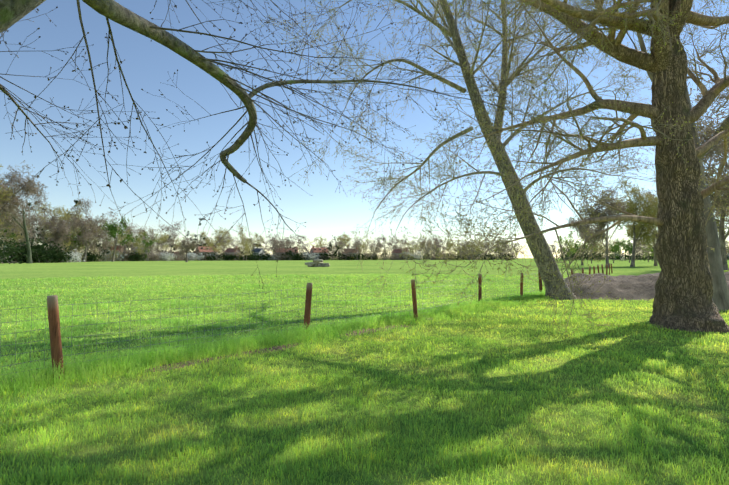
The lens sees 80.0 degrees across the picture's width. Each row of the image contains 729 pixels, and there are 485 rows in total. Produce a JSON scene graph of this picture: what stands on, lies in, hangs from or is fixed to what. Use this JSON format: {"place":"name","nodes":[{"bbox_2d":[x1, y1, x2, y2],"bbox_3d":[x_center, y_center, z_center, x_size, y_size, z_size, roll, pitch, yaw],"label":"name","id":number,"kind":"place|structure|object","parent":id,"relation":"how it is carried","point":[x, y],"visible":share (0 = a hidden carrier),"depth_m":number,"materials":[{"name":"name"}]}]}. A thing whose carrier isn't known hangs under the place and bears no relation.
{"place":"outdoors","nodes":[
{"label":"outdoors","id":0,"kind":"place"},
{"bbox_2d":[194,246,217,260],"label":"house","id":1,"kind":"structure","parent":0,"point":[200,249],"depth_m":279.44,"materials":[{"name":"brick"}]},
{"bbox_2d":[251,246,265,255],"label":"house","id":2,"kind":"structure","parent":0,"point":[261,250],"depth_m":296.25,"materials":[{"name":"stone"}]},
{"bbox_2d":[0,258,728,484],"bbox_3d":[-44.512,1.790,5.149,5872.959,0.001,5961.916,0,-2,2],"label":"ground","id":3,"kind":"structure","parent":0,"point":[108,269],"depth_m":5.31,"materials":[{"name":"green plant"}]},
{"bbox_2d":[0,164,14,223],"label":"tree","id":4,"kind":"object","parent":3,"relation":"on","point":[6,191],"visible":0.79,"depth_m":118.69,"materials":[{"name":"brown plant"}]},
{"bbox_2d":[0,213,15,240],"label":"tree","id":5,"kind":"object","parent":3,"relation":"on","point":[5,230],"visible":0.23,"depth_m":141.29,"materials":[{"name":"green plant"}]},
{"bbox_2d":[0,231,30,263],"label":"hedge","id":6,"kind":"object","parent":3,"relation":"on","point":[6,253],"visible":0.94,"depth_m":121.67,"materials":[{"name":"green plant"}]},
{"bbox_2d":[1,249,32,262],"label":"hedge line","id":7,"kind":"object","parent":3,"relation":"on","point":[13,255],"visible":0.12,"depth_m":141.28,"materials":[{"name":"green plant"}]},
{"bbox_2d":[2,217,32,243],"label":"tree","id":8,"kind":"object","parent":3,"relation":"on","point":[15,238],"visible":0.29,"depth_m":163.61,"materials":[{"name":"green plant"}]},
{"bbox_2d":[1,205,34,245],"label":"tree","id":9,"kind":"object","parent":3,"relation":"on","point":[19,232],"visible":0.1,"depth_m":181.68,"materials":[{"name":"green plant"}]},
{"bbox_2d":[0,160,47,262],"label":"tall tree","id":10,"kind":"object","parent":3,"relation":"on","point":[15,202],"visible":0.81,"depth_m":126.84,"materials":[{"name":"brown plant"}]},
{"bbox_2d":[0,201,53,262],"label":"tree","id":11,"kind":"object","parent":3,"relation":"on","point":[32,220],"visible":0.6,"depth_m":144.63,"materials":[{"name":"brown plant"}]},
{"bbox_2d":[1,236,64,262],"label":"hedge","id":12,"kind":"object","parent":3,"relation":"on","point":[34,251],"visible":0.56,"depth_m":141.66,"materials":[{"name":"green plant"}]},
{"bbox_2d":[33,207,53,246],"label":"tree","id":13,"kind":"object","parent":3,"relation":"on","point":[36,228],"visible":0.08,"depth_m":187.08,"materials":[{"name":"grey plant"}]},
{"bbox_2d":[19,242,70,262],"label":"hedge","id":14,"kind":"object","parent":3,"relation":"on","point":[56,251],"visible":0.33,"depth_m":148.66,"materials":[{"name":"green plant"}]},
{"bbox_2d":[32,214,69,248],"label":"tree","id":15,"kind":"object","parent":3,"relation":"on","point":[48,229],"visible":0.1,"depth_m":203.41,"materials":[{"name":"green plant"}]},
{"bbox_2d":[35,215,71,250],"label":"tree","id":16,"kind":"object","parent":3,"relation":"on","point":[47,236],"visible":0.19,"depth_m":165.55,"materials":[{"name":"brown plant"}]},
{"bbox_2d":[41,217,71,261],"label":"tree","id":17,"kind":"object","parent":3,"relation":"on","point":[58,237],"visible":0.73,"depth_m":152.60,"materials":[{"name":"brown plant"}]},
{"bbox_2d":[36,211,79,260],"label":"tree","id":18,"kind":"object","parent":3,"relation":"on","point":[42,236],"visible":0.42,"depth_m":166.78,"materials":[{"name":"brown plant"}]},
{"bbox_2d":[33,201,87,250],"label":"tree","id":19,"kind":"object","parent":3,"relation":"on","point":[58,211],"visible":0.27,"depth_m":206.87,"materials":[{"name":"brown plant"}]},
{"bbox_2d":[47,248,76,262],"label":"hedge","id":20,"kind":"object","parent":3,"relation":"on","point":[66,257],"visible":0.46,"depth_m":150.87,"materials":[{"name":"green plant"}]},
{"bbox_2d":[62,249,85,261],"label":"hedge","id":21,"kind":"object","parent":3,"relation":"on","point":[76,254],"visible":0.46,"depth_m":163.62,"materials":[{"name":"grey plant"}]},
{"bbox_2d":[62,228,89,260],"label":"tree","id":22,"kind":"object","parent":3,"relation":"on","point":[76,241],"visible":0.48,"depth_m":176.06,"materials":[{"name":"green plant"}]},
{"bbox_2d":[60,208,103,261],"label":"tree","id":23,"kind":"object","parent":3,"relation":"on","point":[67,217],"visible":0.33,"depth_m":179.80,"materials":[{"name":"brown plant"}]},
{"bbox_2d":[57,198,112,261],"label":"tree","id":24,"kind":"object","parent":3,"relation":"on","point":[85,236],"visible":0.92,"depth_m":174.48,"materials":[{"name":"brown plant"}]},
{"bbox_2d":[73,249,104,261],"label":"hedge","id":25,"kind":"object","parent":3,"relation":"on","point":[91,257],"visible":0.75,"depth_m":185.99,"materials":[{"name":"green plant"}]},
{"bbox_2d":[79,250,121,261],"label":"hedge line","id":26,"kind":"object","parent":3,"relation":"on","point":[109,258],"visible":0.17,"depth_m":200.07,"materials":[{"name":"green plant"}]},
{"bbox_2d":[94,227,110,261],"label":"tree","id":27,"kind":"object","parent":3,"relation":"on","point":[101,250],"visible":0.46,"depth_m":198.51,"materials":[{"name":"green plant"}]},
{"bbox_2d":[90,217,126,249],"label":"tree","id":28,"kind":"object","parent":3,"relation":"on","point":[107,236],"visible":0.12,"depth_m":236.94,"materials":[{"name":"green plant"}]},
{"bbox_2d":[103,244,123,260],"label":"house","id":29,"kind":"structure","parent":3,"relation":"on","point":[120,247],"depth_m":250.47,"materials":[{"name":"brick"}]},
{"bbox_2d":[101,247,126,260],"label":"hedge line","id":30,"kind":"object","parent":3,"relation":"on","point":[115,255],"visible":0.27,"depth_m":213.82,"materials":[{"name":"green plant"}]},
{"bbox_2d":[100,251,127,260],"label":"hedge line","id":31,"kind":"object","parent":3,"relation":"on","point":[121,255],"visible":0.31,"depth_m":212.64,"materials":[{"name":"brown plant"}]},
{"bbox_2d":[101,211,131,249],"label":"tree","id":32,"kind":"object","parent":3,"relation":"on","point":[112,241],"visible":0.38,"depth_m":242.57,"materials":[{"name":"grey plant"}]},
{"bbox_2d":[100,216,136,261],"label":"tree","id":33,"kind":"object","parent":3,"relation":"on","point":[113,230],"visible":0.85,"depth_m":193.34,"materials":[{"name":"green plant"}]},
{"bbox_2d":[111,223,146,260],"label":"tree","id":34,"kind":"object","parent":3,"relation":"on","point":[131,234],"visible":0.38,"depth_m":246.27,"materials":[{"name":"green plant"}]},
{"bbox_2d":[114,226,147,260],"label":"tree","id":35,"kind":"object","parent":3,"relation":"on","point":[134,244],"visible":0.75,"depth_m":215.09,"materials":[{"name":"green plant"}]},
{"bbox_2d":[114,229,151,252],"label":"tree","id":36,"kind":"object","parent":3,"relation":"on","point":[133,242],"visible":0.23,"depth_m":254.80,"materials":[{"name":"green plant"}]},
{"bbox_2d":[128,251,145,260],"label":"hedge","id":37,"kind":"object","parent":3,"relation":"on","point":[136,257],"visible":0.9,"depth_m":216.50,"materials":[{"name":"green plant"}]},
{"bbox_2d":[120,223,153,246],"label":"tree","id":38,"kind":"object","parent":3,"relation":"on","point":[139,230],"visible":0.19,"depth_m":292.56,"materials":[{"name":"green plant"}]},
{"bbox_2d":[129,231,158,260],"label":"tree","id":39,"kind":"object","parent":3,"relation":"on","point":[147,243],"visible":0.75,"depth_m":221.48,"materials":[{"name":"green plant"}]},
{"bbox_2d":[138,229,169,260],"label":"tree","id":40,"kind":"object","parent":3,"relation":"on","point":[165,236],"visible":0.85,"depth_m":231.56,"materials":[{"name":"green plant"}]},
{"bbox_2d":[146,254,161,260],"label":"hedge line","id":41,"kind":"object","parent":3,"relation":"on","point":[154,257],"visible":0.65,"depth_m":232.66,"materials":[{"name":"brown plant"}]},
{"bbox_2d":[142,227,177,252],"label":"tree","id":42,"kind":"object","parent":3,"relation":"on","point":[155,239],"visible":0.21,"depth_m":308.15,"materials":[{"name":"green plant"}]},
{"bbox_2d":[149,251,176,260],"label":"hedge","id":43,"kind":"object","parent":3,"relation":"on","point":[162,256],"visible":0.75,"depth_m":237.12,"materials":[{"name":"grey plant"}]},
{"bbox_2d":[155,221,181,252],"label":"tree","id":44,"kind":"object","parent":3,"relation":"on","point":[171,231],"visible":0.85,"depth_m":248.40,"materials":[{"name":"green plant"}]},
{"bbox_2d":[161,252,188,260],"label":"hedge line","id":45,"kind":"object","parent":3,"relation":"on","point":[179,256],"visible":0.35,"depth_m":247.07,"materials":[{"name":"green plant"}]},
{"bbox_2d":[177,237,200,261],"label":"lone tree","id":46,"kind":"object","parent":3,"relation":"on","point":[185,245],"visible":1,"depth_m":165.07,"materials":[{"name":"beige plant"}]},
{"bbox_2d":[184,252,203,260],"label":"hedge line","id":47,"kind":"object","parent":3,"relation":"on","point":[196,258],"visible":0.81,"depth_m":257.60,"materials":[{"name":"grey plant"}]},
{"bbox_2d":[185,218,209,259],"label":"tree","id":48,"kind":"object","parent":3,"relation":"on","point":[195,235],"visible":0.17,"depth_m":295.57,"materials":[{"name":"green plant"}]},
{"bbox_2d":[190,231,210,246],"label":"tree","id":49,"kind":"object","parent":3,"relation":"on","point":[202,235],"visible":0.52,"depth_m":339.46,"materials":[{"name":"green plant"}]},
{"bbox_2d":[202,239,221,260],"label":"tree","id":50,"kind":"object","parent":3,"relation":"on","point":[207,248],"visible":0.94,"depth_m":259.78,"materials":[{"name":"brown plant"}]},
{"bbox_2d":[196,250,228,260],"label":"hedge line","id":51,"kind":"object","parent":3,"relation":"on","point":[210,257],"visible":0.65,"depth_m":263.81,"materials":[{"name":"green plant"}]},
{"bbox_2d":[207,238,223,253],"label":"tree","id":52,"kind":"object","parent":3,"relation":"on","point":[211,243],"visible":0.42,"depth_m":294.87,"materials":[{"name":"green plant"}]},
{"bbox_2d":[210,226,230,249],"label":"tree","id":53,"kind":"object","parent":3,"relation":"on","point":[220,230],"visible":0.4,"depth_m":357.63,"materials":[{"name":"green plant"}]},
{"bbox_2d":[216,233,236,254],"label":"tree","id":54,"kind":"object","parent":3,"relation":"on","point":[231,244],"visible":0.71,"depth_m":311.60,"materials":[{"name":"green plant"}]},
{"bbox_2d":[220,252,237,260],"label":"hedge line","id":55,"kind":"object","parent":3,"relation":"on","point":[227,257],"visible":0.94,"depth_m":268.60,"materials":[{"name":"green plant"}]},
{"bbox_2d":[224,246,240,259],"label":"house","id":56,"kind":"structure","parent":3,"relation":"on","point":[229,250],"depth_m":290.69,"materials":[{"name":"brick"}]},
{"bbox_2d":[215,225,257,247],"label":"tree","id":57,"kind":"object","parent":3,"relation":"on","point":[241,234],"visible":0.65,"depth_m":337.04,"materials":[{"name":"green plant"}]},
{"bbox_2d":[235,239,252,260],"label":"tree","id":58,"kind":"object","parent":3,"relation":"on","point":[241,242],"visible":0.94,"depth_m":266.51,"materials":[{"name":"green plant"}]},
{"bbox_2d":[236,254,260,260],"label":"hedge line","id":59,"kind":"object","parent":3,"relation":"on","point":[251,258],"visible":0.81,"depth_m":274.23,"materials":[{"name":"green plant"}]},
{"bbox_2d":[243,241,254,260],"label":"tree","id":60,"kind":"object","parent":3,"relation":"on","point":[246,248],"visible":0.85,"depth_m":266.39,"materials":[{"name":"green plant"}]},
{"bbox_2d":[246,236,263,247],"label":"tree","id":61,"kind":"object","parent":3,"relation":"on","point":[261,239],"visible":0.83,"depth_m":311.79,"materials":[{"name":"green plant"}]},
{"bbox_2d":[10,301,525,381],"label":"soil patches","id":62,"kind":"object","parent":3,"relation":"on","point":[188,363],"visible":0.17,"depth_m":7.35,"materials":[{"name":"brown soil"}]},
{"bbox_2d":[262,232,287,252],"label":"tree","id":63,"kind":"object","parent":3,"relation":"on","point":[271,241],"visible":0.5,"depth_m":309.99,"materials":[{"name":"green plant"}]},
{"bbox_2d":[268,237,284,251],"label":"tree","id":64,"kind":"object","parent":3,"relation":"on","point":[275,246],"visible":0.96,"depth_m":287.49,"materials":[{"name":"brown plant"}]},
{"bbox_2d":[271,250,288,259],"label":"hedge line","id":65,"kind":"object","parent":3,"relation":"on","point":[276,255],"visible":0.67,"depth_m":284.40,"materials":[{"name":"green plant"}]},
{"bbox_2d":[275,246,297,259],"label":"house","id":66,"kind":"structure","parent":3,"relation":"on","point":[293,250],"depth_m":299.32,"materials":[{"name":"brick"}]},
{"bbox_2d":[282,239,296,259],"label":"tree","id":67,"kind":"object","parent":3,"relation":"on","point":[289,254],"visible":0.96,"depth_m":286.02,"materials":[{"name":"green plant"}]},
{"bbox_2d":[0,0,581,294],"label":"tree","id":68,"kind":"object","parent":3,"relation":"on","point":[12,12],"visible":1,"depth_m":3.18,"materials":[{"name":"brown plant"}]},
{"bbox_2d":[287,240,297,259],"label":"tree","id":69,"kind":"object","parent":3,"relation":"on","point":[292,245],"visible":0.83,"depth_m":292.19,"materials":[{"name":"green plant"}]},
{"bbox_2d":[288,253,304,259],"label":"hedge line","id":70,"kind":"object","parent":3,"relation":"on","point":[297,257],"visible":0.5,"depth_m":293.58,"materials":[{"name":"green plant"}]},
{"bbox_2d":[297,235,310,253],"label":"tree","id":71,"kind":"object","parent":3,"relation":"on","point":[301,246],"visible":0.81,"depth_m":321.85,"materials":[{"name":"green plant"}]},
{"bbox_2d":[0,263,612,380],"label":"fence","id":72,"kind":"object","parent":3,"relation":"on","point":[53,318],"visible":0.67,"depth_m":7.67,"materials":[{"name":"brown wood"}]},
{"bbox_2d":[301,251,318,259],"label":"hedge line","id":73,"kind":"object","parent":3,"relation":"on","point":[310,257],"visible":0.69,"depth_m":297.83,"materials":[{"name":"green plant"}]},
{"bbox_2d":[309,234,324,247],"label":"tree","id":74,"kind":"object","parent":3,"relation":"on","point":[318,245],"visible":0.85,"depth_m":369.88,"materials":[{"name":"green plant"}]},
{"bbox_2d":[305,259,329,266],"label":"tank","id":75,"kind":"object","parent":3,"relation":"on","point":[319,262],"visible":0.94,"depth_m":77.70,"materials":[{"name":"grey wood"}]},
{"bbox_2d":[310,246,327,259],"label":"house","id":76,"kind":"structure","parent":3,"relation":"on","point":[313,250],"depth_m":306.21,"materials":[{"name":"brick"}]},
{"bbox_2d":[318,250,341,259],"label":"hedge line","id":77,"kind":"object","parent":3,"relation":"on","point":[323,252],"visible":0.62,"depth_m":302.25,"materials":[{"name":"green plant"}]},
{"bbox_2d":[325,236,339,259],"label":"tree","id":78,"kind":"object","parent":3,"relation":"on","point":[335,250],"visible":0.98,"depth_m":299.18,"materials":[{"name":"green plant"}]},
{"bbox_2d":[328,240,344,257],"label":"tree","id":79,"kind":"object","parent":3,"relation":"on","point":[342,244],"visible":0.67,"depth_m":305.55,"materials":[{"name":"green plant"}]},
{"bbox_2d":[333,232,354,254],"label":"tree","id":80,"kind":"object","parent":3,"relation":"on","point":[345,240],"visible":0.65,"depth_m":337.39,"materials":[{"name":"green plant"}]},
{"bbox_2d":[342,241,353,258],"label":"tree","id":81,"kind":"object","parent":3,"relation":"on","point":[348,253],"visible":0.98,"depth_m":310.46,"materials":[{"name":"green plant"}]},
{"bbox_2d":[353,252,371,259],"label":"hedge line","id":82,"kind":"object","parent":3,"relation":"on","point":[359,255],"visible":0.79,"depth_m":313.43,"materials":[{"name":"green plant"}]},
{"bbox_2d":[366,240,380,259],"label":"tree","id":83,"kind":"object","parent":3,"relation":"on","point":[369,242],"visible":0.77,"depth_m":314.58,"materials":[{"name":"green plant"}]},
{"bbox_2d":[374,233,388,257],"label":"tree","id":84,"kind":"object","parent":3,"relation":"on","point":[382,242],"visible":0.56,"depth_m":386.83,"materials":[{"name":"green plant"}]},
{"bbox_2d":[367,243,416,259],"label":"tree","id":85,"kind":"object","parent":3,"relation":"on","point":[389,253],"visible":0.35,"depth_m":321.95,"materials":[{"name":"green plant"}]},
{"bbox_2d":[382,232,407,248],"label":"tree","id":86,"kind":"object","parent":3,"relation":"on","point":[394,246],"visible":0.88,"depth_m":369.61,"materials":[{"name":"green plant"}]},
{"bbox_2d":[391,247,408,259],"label":"house","id":87,"kind":"structure","parent":3,"relation":"on","point":[396,251],"depth_m":340.44,"materials":[{"name":"brick"}]},
{"bbox_2d":[402,251,424,259],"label":"hedge line","id":88,"kind":"object","parent":3,"relation":"on","point":[417,256],"visible":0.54,"depth_m":329.81,"materials":[{"name":"green plant"}]},
{"bbox_2d":[424,240,437,259],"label":"tree","id":89,"kind":"object","parent":3,"relation":"on","point":[428,244],"visible":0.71,"depth_m":330.06,"materials":[{"name":"green plant"}]},
{"bbox_2d":[259,0,720,300],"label":"leaning tree","id":90,"kind":"object","parent":3,"relation":"on","point":[455,43],"visible":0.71,"depth_m":17.21,"materials":[{"name":"brown plant"}]},
{"bbox_2d":[549,238,560,260],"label":"tree","id":91,"kind":"object","parent":3,"relation":"on","point":[552,249],"visible":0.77,"depth_m":197.63,"materials":[{"name":"green plant"}]},
{"bbox_2d":[387,0,728,339],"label":"oak tree","id":92,"kind":"object","parent":3,"relation":"on","point":[683,299],"visible":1,"depth_m":9.91,"materials":[{"name":"brown plant"}]},
{"bbox_2d":[558,229,579,262],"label":"tree","id":93,"kind":"object","parent":3,"relation":"on","point":[569,246],"visible":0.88,"depth_m":118.98,"materials":[{"name":"green plant"}]},
{"bbox_2d":[565,215,600,264],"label":"tree","id":94,"kind":"object","parent":3,"relation":"on","point":[581,229],"visible":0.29,"depth_m":92.75,"materials":[{"name":"green plant"}]},
{"bbox_2d":[550,245,617,260],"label":"hedge","id":95,"kind":"object","parent":3,"relation":"on","point":[565,257],"visible":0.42,"depth_m":236.32,"materials":[{"name":"green plant"}]},
{"bbox_2d":[466,0,728,311],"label":"tree","id":96,"kind":"object","parent":3,"relation":"on","point":[720,297],"visible":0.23,"depth_m":13.60,"materials":[{"name":"brown plant"}]},
{"bbox_2d":[577,187,628,266],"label":"tree","id":97,"kind":"object","parent":3,"relation":"on","point":[609,212],"visible":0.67,"depth_m":74.17,"materials":[{"name":"green plant"}]},
{"bbox_2d":[565,244,653,260],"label":"hedge","id":98,"kind":"object","parent":3,"relation":"on","point":[621,254],"visible":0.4,"depth_m":220.18,"materials":[{"name":"green plant"}]},
{"bbox_2d":[609,238,625,262],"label":"tree","id":99,"kind":"object","parent":3,"relation":"on","point":[615,250],"visible":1,"depth_m":137.60,"materials":[{"name":"green plant"}]},
{"bbox_2d":[621,236,636,262],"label":"tree","id":100,"kind":"object","parent":3,"relation":"on","point":[628,248],"visible":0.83,"depth_m":147.50,"materials":[{"name":"green plant"}]},
{"bbox_2d":[603,174,658,266],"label":"tree","id":101,"kind":"object","parent":3,"relation":"on","point":[634,209],"visible":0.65,"depth_m":80.51,"materials":[{"name":"green plant"}]},
{"bbox_2d":[628,189,658,265],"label":"tree","id":102,"kind":"object","parent":3,"relation":"on","point":[653,246],"visible":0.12,"depth_m":86.21,"materials":[{"name":"green plant"}]},
{"bbox_2d":[564,271,728,300],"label":"dirt mound","id":103,"kind":"object","parent":3,"relation":"on","point":[630,287],"visible":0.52,"depth_m":17.48,"materials":[{"name":"soil"}]},
{"bbox_2d":[641,241,653,261],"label":"tree","id":104,"kind":"object","parent":3,"relation":"on","point":[652,254],"visible":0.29,"depth_m":166.88,"materials":[{"name":"green plant"}]},
{"bbox_2d":[657,114,728,269],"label":"tree","id":105,"kind":"object","parent":3,"relation":"on","point":[722,235],"visible":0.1,"depth_m":58.92,"materials":[{"name":"brown plant"}]},
{"bbox_2d":[689,71,728,216],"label":"tree","id":106,"kind":"object","parent":3,"relation":"on","point":[716,147],"visible":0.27,"depth_m":51.75,"materials":[{"name":"brown plant"}]},
{"bbox_2d":[712,160,728,242],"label":"tree","id":107,"kind":"object","parent":3,"relation":"on","point":[718,218],"visible":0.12,"depth_m":74.60,"materials":[{"name":"brown plant"}]},
{"bbox_2d":[0,0,728,257],"label":"sky","id":108,"kind":"structure","parent":0,"point":[329,213],"materials":[{"name":"blue"}]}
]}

